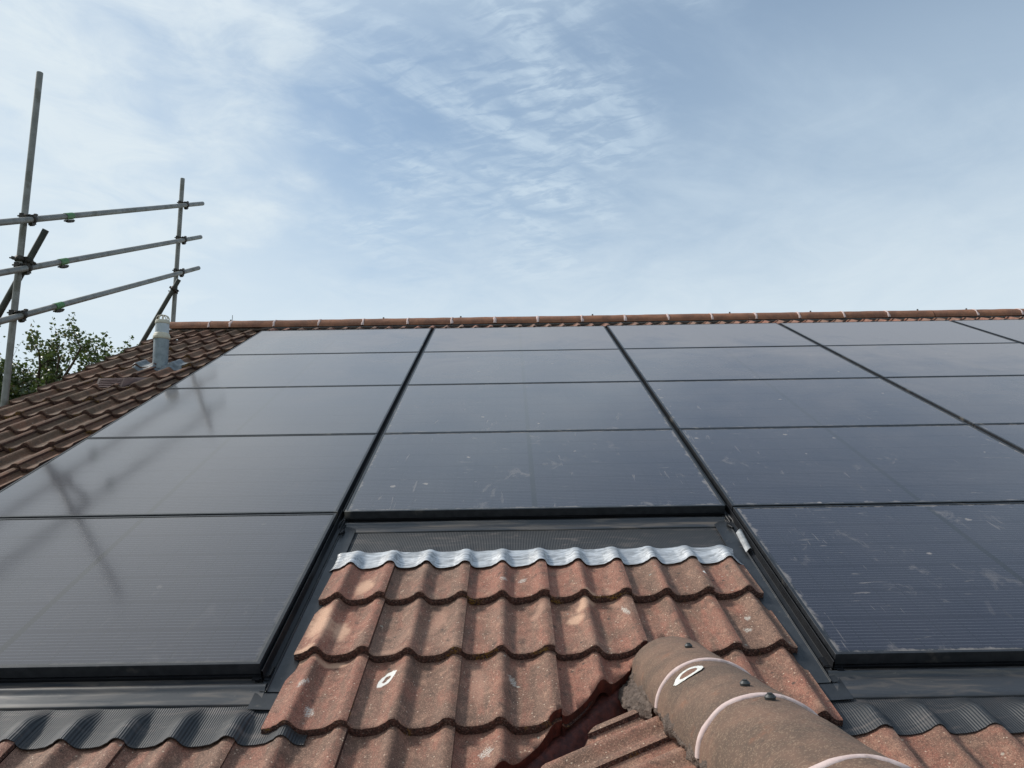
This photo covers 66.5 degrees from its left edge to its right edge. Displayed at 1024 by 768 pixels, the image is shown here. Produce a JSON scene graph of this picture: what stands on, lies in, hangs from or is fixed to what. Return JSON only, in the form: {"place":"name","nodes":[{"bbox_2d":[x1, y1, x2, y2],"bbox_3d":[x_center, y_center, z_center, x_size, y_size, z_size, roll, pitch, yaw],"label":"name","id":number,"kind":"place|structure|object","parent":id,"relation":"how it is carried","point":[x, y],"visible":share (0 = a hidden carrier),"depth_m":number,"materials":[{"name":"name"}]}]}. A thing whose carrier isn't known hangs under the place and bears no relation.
{"place":"outdoors","nodes":[
{"label":"outdoors","id":0,"kind":"place"},
{"bbox_2d":[0,0,1023,391],"label":"sky","id":1,"kind":"structure","parent":0,"point":[345,159],"materials":[{"name":"blue"}]},
{"label":"ground","id":2,"kind":"structure","parent":0,"visible":0},
{"bbox_2d":[0,311,137,403],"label":"tree","id":3,"kind":"object","parent":2,"relation":"on","point":[46,362],"visible":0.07,"depth_m":9.94,"materials":[{"name":"green plant"}]},
{"bbox_2d":[0,71,204,406],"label":"scaffold","id":4,"kind":"object","parent":2,"relation":"on","point":[22,267],"visible":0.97,"depth_m":6.16,"materials":[{"name":"metal"}]},
{"bbox_2d":[0,308,1023,767],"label":"house","id":5,"kind":"structure","parent":2,"relation":"on","point":[650,662],"depth_m":2.44,"materials":[{"name":"tile"}]},
{"bbox_2d":[96,377,147,386],"bbox_3d":[-3.001,0.011,6.054,0.318,0.171,0.286,-1,-11,0],"label":"tile vent","id":6,"kind":"object","parent":5,"relation":"attached to","point":[109,382],"visible":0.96,"depth_m":5.96,"materials":[{"name":"brown plastic"}]},
{"bbox_2d":[0,666,306,749],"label":"foot flashing","id":7,"kind":"object","parent":5,"relation":"on","point":[144,712],"visible":0.95,"depth_m":2.30,"materials":[{"name":"black metal"}]},
{"bbox_2d":[133,314,186,370],"bbox_3d":[-2.986,-0.343,6.659,0.410,0.512,0.228,-1,-11,0],"label":"vent pipe","id":8,"kind":"object","parent":5,"relation":"on","point":[161,337],"visible":0.94,"depth_m":6.60,"materials":[{"name":"grey plastic"}]},
{"bbox_2d":[0,513,336,677],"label":"solar panel","id":9,"kind":"object","parent":5,"relation":"attached to","point":[150,595],"visible":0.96,"depth_m":2.87,"materials":[{"name":"black glass"}]},
{"bbox_2d":[0,434,377,518],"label":"solar panel","id":10,"kind":"object","parent":5,"relation":"attached to","point":[202,475],"visible":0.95,"depth_m":3.97,"materials":[{"name":"black glass"}]},
{"bbox_2d":[87,385,402,437],"bbox_3d":[-1.661,0.180,5.178,1.722,0.036,1.131,-1,15,0],"label":"solar panel","id":11,"kind":"object","parent":5,"relation":"attached to","point":[251,411],"visible":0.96,"depth_m":5.09,"materials":[{"name":"black glass"}]},
{"bbox_2d":[168,352,418,388],"bbox_3d":[-1.668,-0.107,6.282,1.722,0.036,1.131,-1,15,0],"label":"solar panel","id":12,"kind":"object","parent":5,"relation":"attached to","point":[305,370],"visible":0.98,"depth_m":6.21,"materials":[{"name":"black glass"}]},
{"bbox_2d":[247,510,355,709],"bbox_3d":[-0.742,0.769,2.942,0.125,0.614,1.215,-1,-11,0],"label":"side flashing","id":13,"kind":"object","parent":5,"relation":"attached to","point":[306,607],"visible":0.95,"depth_m":2.73,"materials":[{"name":"black metal"}]},
{"bbox_2d":[337,519,347,534],"bbox_3d":[-0.758,0.637,3.463,0.047,0.074,0.144,-1,-11,0],"label":"corner seal","id":14,"kind":"object","parent":13,"relation":"attached to","point":[341,524],"visible":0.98,"depth_m":3.48,"materials":[{"name":"black rubber"}]},
{"bbox_2d":[223,328,430,354],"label":"solar panel","id":15,"kind":"object","parent":5,"relation":"attached to","point":[339,341],"visible":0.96,"depth_m":7.32,"materials":[{"name":"black glass"}]},
{"bbox_2d":[340,331,432,514],"bbox_3d":[-0.788,0.024,5.759,0.030,1.941,4.077,-1,-11,0],"label":"joint channel","id":16,"kind":"object","parent":5,"relation":"attached to","point":[365,465],"visible":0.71,"depth_m":4.56,"materials":[{"name":"black metal"}]},
{"bbox_2d":[423,326,618,351],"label":"solar panel","id":17,"kind":"object","parent":5,"relation":"attached to","point":[519,338],"visible":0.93,"depth_m":7.33,"materials":[{"name":"black glass"}]},
{"bbox_2d":[407,349,640,384],"bbox_3d":[0.085,-0.134,6.287,1.722,0.036,1.131,-1,15,0],"label":"solar panel","id":18,"kind":"object","parent":5,"relation":"attached to","point":[528,366],"visible":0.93,"depth_m":6.21,"materials":[{"name":"black glass"}]},
{"bbox_2d":[383,381,672,433],"bbox_3d":[0.093,0.153,5.184,1.722,0.036,1.131,-1,15,0],"label":"solar panel","id":19,"kind":"object","parent":5,"relation":"attached to","point":[502,407],"visible":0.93,"depth_m":5.09,"materials":[{"name":"black glass"}]},
{"bbox_2d":[344,429,724,518],"bbox_3d":[0.100,0.439,4.080,1.722,0.037,1.131,-1,15,0],"label":"solar panel","id":20,"kind":"object","parent":5,"relation":"attached to","point":[530,473],"visible":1,"depth_m":3.92,"materials":[{"name":"black glass"}]},
{"bbox_2d":[342,510,727,552],"bbox_3d":[0.106,0.653,3.380,1.746,0.202,0.389,-1,-11,0],"label":"foot flashing","id":21,"kind":"object","parent":5,"relation":"attached to","point":[587,532],"visible":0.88,"depth_m":3.43,"materials":[{"name":"black metal"}]},
{"bbox_2d":[329,529,751,571],"bbox_3d":[0.112,0.685,3.203,1.744,0.151,0.238,-1,-11,0],"label":"lead strip","id":22,"kind":"object","parent":5,"relation":"on","point":[560,557],"visible":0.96,"depth_m":3.16,"materials":[{"name":"silver metal"}]},
{"bbox_2d":[605,327,726,507],"bbox_3d":[0.966,-0.003,5.764,0.030,1.941,4.077,-1,-11,0],"label":"joint channel","id":23,"kind":"object","parent":5,"relation":"attached to","point":[701,468],"visible":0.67,"depth_m":4.67,"materials":[{"name":"black metal"}]},
{"bbox_2d":[607,323,818,350],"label":"solar panel","id":24,"kind":"object","parent":5,"relation":"attached to","point":[703,335],"visible":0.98,"depth_m":7.33,"materials":[{"name":"black glass"}]},
{"bbox_2d":[623,346,878,384],"bbox_3d":[1.839,-0.162,6.292,1.722,0.036,1.131,-1,15,0],"label":"solar panel","id":25,"kind":"object","parent":5,"relation":"attached to","point":[733,363],"visible":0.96,"depth_m":6.21,"materials":[{"name":"black glass"}]},
{"bbox_2d":[714,504,852,699],"bbox_3d":[0.956,0.742,2.946,0.130,0.614,1.215,-1,-11,0],"label":"side flashing","id":26,"kind":"object","parent":5,"relation":"attached to","point":[778,601],"visible":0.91,"depth_m":2.74,"materials":[{"name":"black metal"}]},
{"bbox_2d":[722,513,733,527],"bbox_3d":[0.968,0.610,3.468,0.048,0.074,0.144,-1,-11,0],"label":"corner seal","id":27,"kind":"object","parent":26,"relation":"attached to","point":[728,517],"visible":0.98,"depth_m":3.48,"materials":[{"name":"black metal"}]},
{"bbox_2d":[646,378,966,432],"bbox_3d":[1.846,0.126,5.189,1.722,0.037,1.131,-1,15,0],"label":"solar panel","id":28,"kind":"object","parent":5,"relation":"attached to","point":[769,403],"visible":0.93,"depth_m":5.10,"materials":[{"name":"black glass"}]},
{"bbox_2d":[679,424,1023,511],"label":"solar panel","id":29,"kind":"object","parent":5,"relation":"attached to","point":[850,465],"visible":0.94,"depth_m":4.00,"materials":[{"name":"black glass"}]},
{"bbox_2d":[733,502,1023,663],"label":"solar panel","id":30,"kind":"object","parent":5,"relation":"attached to","point":[902,583],"visible":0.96,"depth_m":2.90,"materials":[{"name":"black glass"}]},
{"bbox_2d":[779,320,1018,346],"bbox_3d":[3.585,-0.476,7.400,1.722,0.036,1.131,-1,15,0],"label":"solar panel","id":31,"kind":"object","parent":5,"relation":"attached to","point":[821,334],"visible":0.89,"depth_m":7.34,"materials":[{"name":"black glass"}]},
{"bbox_2d":[818,657,1023,735],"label":"foot flashing","id":32,"kind":"object","parent":5,"relation":"on","point":[911,699],"visible":0.93,"depth_m":2.31,"materials":[{"name":"black metal"}]},
{"bbox_2d":[823,343,1023,379],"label":"solar panel","id":33,"kind":"object","parent":5,"relation":"attached to","point":[948,360],"visible":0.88,"depth_m":6.29,"materials":[{"name":"black glass"}]},
{"bbox_2d":[884,375,1023,426],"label":"solar panel","id":34,"kind":"object","parent":5,"relation":"attached to","point":[971,400],"visible":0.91,"depth_m":5.25,"materials":[{"name":"black glass"}]},
{"bbox_2d":[951,319,1023,343],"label":"solar panel","id":35,"kind":"object","parent":5,"relation":"attached to","point":[1011,329],"visible":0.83,"depth_m":7.58,"materials":[{"name":"black glass"}]},
{"bbox_2d":[974,424,1023,452],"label":"solar panel","id":36,"kind":"object","parent":5,"relation":"attached to","point":[1011,435],"visible":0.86,"depth_m":4.48,"materials":[{"name":"black glass"}]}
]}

